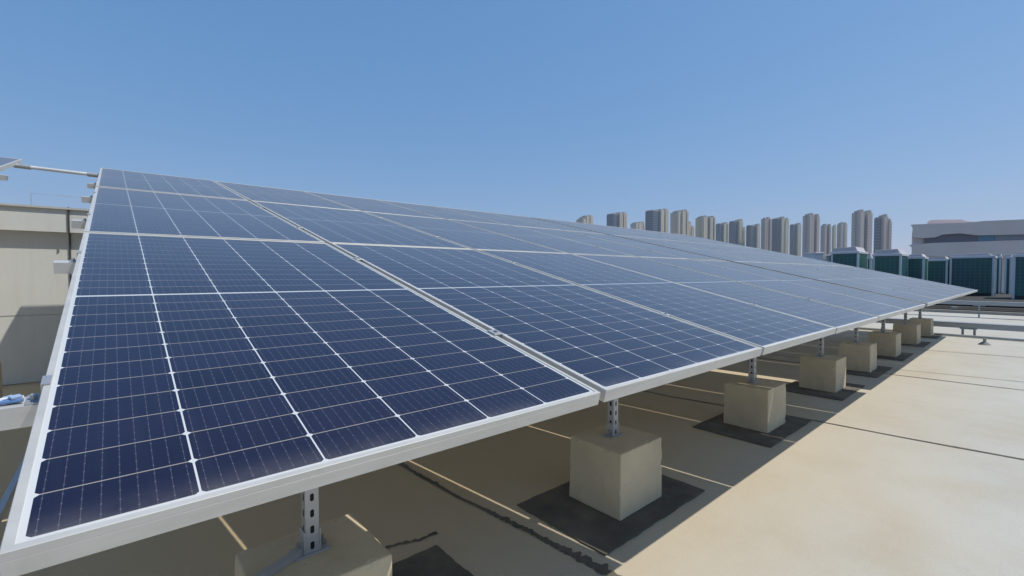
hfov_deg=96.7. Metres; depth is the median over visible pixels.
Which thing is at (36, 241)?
roof wall
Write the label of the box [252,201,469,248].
solar panel
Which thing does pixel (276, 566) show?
angle brace
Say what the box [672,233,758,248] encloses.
solar panel
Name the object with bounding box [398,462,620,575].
roof joint
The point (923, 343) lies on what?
roofing patch
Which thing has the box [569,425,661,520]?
concrete block
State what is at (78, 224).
mounting rail
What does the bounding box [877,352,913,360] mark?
roofing patch
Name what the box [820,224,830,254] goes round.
apartment tower
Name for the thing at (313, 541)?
support post
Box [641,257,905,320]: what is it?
solar panel
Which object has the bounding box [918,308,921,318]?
support post
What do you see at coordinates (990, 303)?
cable tray
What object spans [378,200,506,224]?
solar panel
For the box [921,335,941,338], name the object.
roofing patch
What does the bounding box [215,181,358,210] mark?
solar panel
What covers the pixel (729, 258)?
solar panel
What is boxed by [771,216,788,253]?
apartment tower
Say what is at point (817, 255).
vent housing
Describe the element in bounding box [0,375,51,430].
mounting rail
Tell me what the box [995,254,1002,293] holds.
cooling unit
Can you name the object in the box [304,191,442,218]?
solar panel
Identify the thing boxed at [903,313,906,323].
support post
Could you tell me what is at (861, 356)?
concrete block
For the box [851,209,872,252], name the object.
apartment tower
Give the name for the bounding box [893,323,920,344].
concrete block
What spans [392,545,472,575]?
roofing patch
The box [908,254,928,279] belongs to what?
cooling unit
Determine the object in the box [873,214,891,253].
apartment tower
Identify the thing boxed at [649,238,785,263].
solar panel
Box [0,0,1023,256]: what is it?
sky
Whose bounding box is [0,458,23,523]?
diagonal brace
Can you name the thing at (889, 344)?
concrete block
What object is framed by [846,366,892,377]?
roofing patch
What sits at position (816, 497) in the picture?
rooftop floor
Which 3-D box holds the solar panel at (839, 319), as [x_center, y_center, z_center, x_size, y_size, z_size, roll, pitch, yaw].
[1.601,-0.033,3.725,1.052,0.037,2.090,-1,16,-41]
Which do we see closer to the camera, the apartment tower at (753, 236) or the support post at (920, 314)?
the support post at (920, 314)
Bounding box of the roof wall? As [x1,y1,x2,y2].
[0,203,89,384]
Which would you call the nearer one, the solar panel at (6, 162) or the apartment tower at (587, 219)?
the solar panel at (6, 162)
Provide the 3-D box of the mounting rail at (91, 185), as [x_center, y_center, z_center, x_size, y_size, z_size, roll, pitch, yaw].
[-1.176,-0.963,6.069,6.568,0.080,0.041,-1,16,-41]
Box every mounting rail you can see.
[0,174,7,180]
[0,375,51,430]
[53,251,81,273]
[71,213,90,228]
[81,192,95,202]
[87,179,97,188]
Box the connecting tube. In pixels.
[13,164,98,177]
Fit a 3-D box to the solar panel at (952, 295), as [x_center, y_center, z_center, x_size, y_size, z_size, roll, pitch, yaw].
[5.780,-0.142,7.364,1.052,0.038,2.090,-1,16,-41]
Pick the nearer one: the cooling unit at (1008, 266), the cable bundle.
the cable bundle
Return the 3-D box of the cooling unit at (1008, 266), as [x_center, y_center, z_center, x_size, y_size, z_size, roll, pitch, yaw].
[29.888,-0.834,27.413,1.340,2.349,0.336,-1,2,-41]
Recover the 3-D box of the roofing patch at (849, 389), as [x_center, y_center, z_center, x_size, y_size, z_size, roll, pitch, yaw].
[3.392,1.089,4.986,0.927,0.004,0.590,-1,2,-41]
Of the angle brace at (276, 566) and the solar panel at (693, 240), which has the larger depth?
the solar panel at (693, 240)
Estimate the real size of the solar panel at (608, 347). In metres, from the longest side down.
2.090 x 1.052 x 0.035 m
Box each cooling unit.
[831,247,867,268]
[868,253,872,269]
[872,249,908,276]
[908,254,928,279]
[928,256,949,283]
[949,253,997,295]
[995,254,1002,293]
[1004,254,1012,293]
[1012,252,1023,298]
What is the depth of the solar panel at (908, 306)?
4.95 m
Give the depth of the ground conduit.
8.98 m
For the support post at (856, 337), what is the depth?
5.96 m
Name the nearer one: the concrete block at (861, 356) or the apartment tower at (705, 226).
the concrete block at (861, 356)
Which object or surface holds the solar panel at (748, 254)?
on the mounting rail
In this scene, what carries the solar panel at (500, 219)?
on the mounting rail at (91, 185)
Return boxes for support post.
[289,487,330,561]
[601,398,623,438]
[746,357,758,383]
[816,337,825,356]
[851,327,859,342]
[879,319,885,332]
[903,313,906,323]
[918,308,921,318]
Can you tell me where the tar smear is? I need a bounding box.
[385,531,437,547]
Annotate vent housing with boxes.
[803,252,823,260]
[823,255,830,261]
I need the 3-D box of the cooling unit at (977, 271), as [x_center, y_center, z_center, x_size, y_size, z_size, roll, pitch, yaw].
[25.588,-0.747,25.271,2.040,2.300,1.757,-1,2,-41]
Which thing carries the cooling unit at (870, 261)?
on the plinth
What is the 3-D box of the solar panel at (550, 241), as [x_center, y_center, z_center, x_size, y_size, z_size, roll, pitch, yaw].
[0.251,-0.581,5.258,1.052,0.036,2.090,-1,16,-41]
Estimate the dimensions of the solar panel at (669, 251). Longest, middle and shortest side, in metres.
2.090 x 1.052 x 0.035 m
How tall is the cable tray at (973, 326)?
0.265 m
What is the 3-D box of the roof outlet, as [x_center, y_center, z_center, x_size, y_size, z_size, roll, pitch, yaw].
[8.381,0.948,8.072,0.170,0.106,0.170,-1,2,-41]
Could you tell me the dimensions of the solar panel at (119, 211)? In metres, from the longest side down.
2.090 x 1.052 x 0.036 m
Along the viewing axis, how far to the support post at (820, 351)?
4.98 m
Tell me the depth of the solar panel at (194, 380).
0.97 m
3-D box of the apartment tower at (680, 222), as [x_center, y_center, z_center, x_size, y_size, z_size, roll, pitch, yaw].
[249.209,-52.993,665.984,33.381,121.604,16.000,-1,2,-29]
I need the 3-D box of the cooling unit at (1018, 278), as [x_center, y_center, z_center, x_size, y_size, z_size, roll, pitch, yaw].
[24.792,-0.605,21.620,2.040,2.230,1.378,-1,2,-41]
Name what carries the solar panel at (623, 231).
attached to the mounting rail
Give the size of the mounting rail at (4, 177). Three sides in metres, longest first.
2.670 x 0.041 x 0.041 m
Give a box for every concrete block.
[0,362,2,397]
[235,514,391,575]
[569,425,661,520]
[724,376,785,432]
[799,353,845,392]
[838,340,876,372]
[868,331,900,356]
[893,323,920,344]
[909,317,933,336]
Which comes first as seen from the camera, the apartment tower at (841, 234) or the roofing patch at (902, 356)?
the roofing patch at (902, 356)
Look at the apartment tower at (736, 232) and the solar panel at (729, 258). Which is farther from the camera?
the apartment tower at (736, 232)
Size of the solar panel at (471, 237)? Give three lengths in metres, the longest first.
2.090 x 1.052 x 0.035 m
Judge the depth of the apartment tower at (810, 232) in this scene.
519.78 m
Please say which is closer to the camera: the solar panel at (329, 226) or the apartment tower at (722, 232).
the solar panel at (329, 226)
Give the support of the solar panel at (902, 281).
on the mounting rail
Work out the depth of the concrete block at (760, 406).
3.65 m
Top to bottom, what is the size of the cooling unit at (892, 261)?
2.500 m
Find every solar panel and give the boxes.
[0,157,21,171]
[0,232,600,575]
[84,186,324,242]
[96,168,247,200]
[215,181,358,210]
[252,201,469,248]
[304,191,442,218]
[330,243,761,401]
[363,211,564,252]
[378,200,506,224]
[435,206,559,229]
[447,219,635,256]
[476,249,835,354]
[486,212,602,233]
[517,226,685,258]
[531,217,643,237]
[564,230,725,260]
[568,221,673,240]
[573,254,878,333]
[601,225,697,242]
[613,235,757,261]
[628,228,718,244]
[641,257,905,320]
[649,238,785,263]
[653,231,739,246]
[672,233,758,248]
[679,241,803,263]
[695,260,924,312]
[703,243,821,264]
[725,245,838,265]
[733,261,940,306]
[745,247,852,266]
[768,263,951,301]
[788,263,959,298]
[814,265,966,296]
[826,265,972,294]
[844,266,977,292]
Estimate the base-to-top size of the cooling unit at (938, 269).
2.170 m
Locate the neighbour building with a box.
[909,219,1023,291]
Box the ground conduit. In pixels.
[859,327,1023,340]
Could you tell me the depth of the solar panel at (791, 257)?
10.26 m
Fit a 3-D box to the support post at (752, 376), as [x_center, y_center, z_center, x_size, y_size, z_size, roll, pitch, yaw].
[2.000,0.452,3.779,0.110,0.664,0.072,-1,2,-41]
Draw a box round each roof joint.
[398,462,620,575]
[646,391,1023,459]
[756,357,1019,389]
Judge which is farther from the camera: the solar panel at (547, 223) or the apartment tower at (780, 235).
the apartment tower at (780, 235)
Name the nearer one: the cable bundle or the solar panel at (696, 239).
the cable bundle
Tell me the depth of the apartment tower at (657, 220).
622.28 m
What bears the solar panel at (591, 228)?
attached to the mounting rail
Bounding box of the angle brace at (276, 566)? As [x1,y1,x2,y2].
[253,546,302,575]
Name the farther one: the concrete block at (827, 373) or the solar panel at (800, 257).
the solar panel at (800, 257)
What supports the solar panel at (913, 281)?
on the mounting rail
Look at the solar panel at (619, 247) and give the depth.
5.82 m
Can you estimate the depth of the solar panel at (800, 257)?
10.98 m
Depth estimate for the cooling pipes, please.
15.39 m
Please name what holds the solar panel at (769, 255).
on the mounting rail
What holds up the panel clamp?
attached to the mounting rail at (16, 415)
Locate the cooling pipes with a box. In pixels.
[934,299,1023,308]
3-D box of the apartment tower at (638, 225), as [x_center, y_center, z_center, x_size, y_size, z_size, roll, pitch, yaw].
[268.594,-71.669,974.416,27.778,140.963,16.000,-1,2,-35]
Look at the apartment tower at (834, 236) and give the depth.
693.76 m
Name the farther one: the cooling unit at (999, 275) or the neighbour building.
the neighbour building
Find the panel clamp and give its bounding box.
[487,329,503,336]
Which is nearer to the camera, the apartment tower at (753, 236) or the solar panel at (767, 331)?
the solar panel at (767, 331)
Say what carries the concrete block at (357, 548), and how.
on the roofing patch at (435, 560)
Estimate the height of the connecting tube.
0.075 m
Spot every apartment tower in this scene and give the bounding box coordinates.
[576,215,592,223]
[607,212,626,227]
[630,221,644,229]
[645,209,668,232]
[670,209,693,235]
[695,215,715,239]
[716,222,728,242]
[729,219,744,245]
[746,224,759,248]
[761,217,771,250]
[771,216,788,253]
[789,223,800,255]
[802,213,819,256]
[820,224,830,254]
[832,224,835,251]
[837,222,846,247]
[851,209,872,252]
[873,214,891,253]
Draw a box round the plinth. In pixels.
[922,292,1023,312]
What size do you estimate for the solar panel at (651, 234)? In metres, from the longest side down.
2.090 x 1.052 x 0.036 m
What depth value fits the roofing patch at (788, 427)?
3.60 m
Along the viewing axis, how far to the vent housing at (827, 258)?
25.46 m
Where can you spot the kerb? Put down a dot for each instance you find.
(976, 312)
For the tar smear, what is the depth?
2.12 m
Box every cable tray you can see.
[875,318,1023,334]
[938,300,1023,316]
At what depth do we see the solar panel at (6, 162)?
4.27 m
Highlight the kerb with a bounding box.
[914,309,1023,315]
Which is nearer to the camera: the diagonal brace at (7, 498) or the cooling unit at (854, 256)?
the diagonal brace at (7, 498)
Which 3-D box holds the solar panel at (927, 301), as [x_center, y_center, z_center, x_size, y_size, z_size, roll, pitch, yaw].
[4.156,-0.099,5.951,1.052,0.035,2.090,-1,16,-41]
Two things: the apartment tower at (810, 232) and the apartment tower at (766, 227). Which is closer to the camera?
the apartment tower at (810, 232)
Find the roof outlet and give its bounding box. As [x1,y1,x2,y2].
[978,338,990,344]
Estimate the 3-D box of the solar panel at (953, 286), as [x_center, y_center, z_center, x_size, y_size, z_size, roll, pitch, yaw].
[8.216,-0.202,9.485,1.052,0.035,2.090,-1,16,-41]
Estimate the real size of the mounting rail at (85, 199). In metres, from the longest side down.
6.568 x 0.080 x 0.041 m
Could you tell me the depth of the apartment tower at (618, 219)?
684.66 m
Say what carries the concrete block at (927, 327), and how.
on the roofing patch at (935, 336)
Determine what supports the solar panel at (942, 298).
on the mounting rail
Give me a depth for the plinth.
16.34 m
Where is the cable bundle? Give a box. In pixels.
[0,394,23,404]
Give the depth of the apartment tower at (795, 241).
697.73 m
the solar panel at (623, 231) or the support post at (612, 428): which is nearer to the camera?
the support post at (612, 428)
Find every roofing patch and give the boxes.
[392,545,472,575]
[517,475,704,555]
[693,413,811,446]
[786,380,864,400]
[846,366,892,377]
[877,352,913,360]
[901,341,930,346]
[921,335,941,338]
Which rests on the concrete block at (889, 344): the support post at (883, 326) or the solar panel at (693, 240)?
the support post at (883, 326)
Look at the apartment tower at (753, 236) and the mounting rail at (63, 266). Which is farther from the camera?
the apartment tower at (753, 236)
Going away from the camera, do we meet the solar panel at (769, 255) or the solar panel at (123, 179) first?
the solar panel at (123, 179)

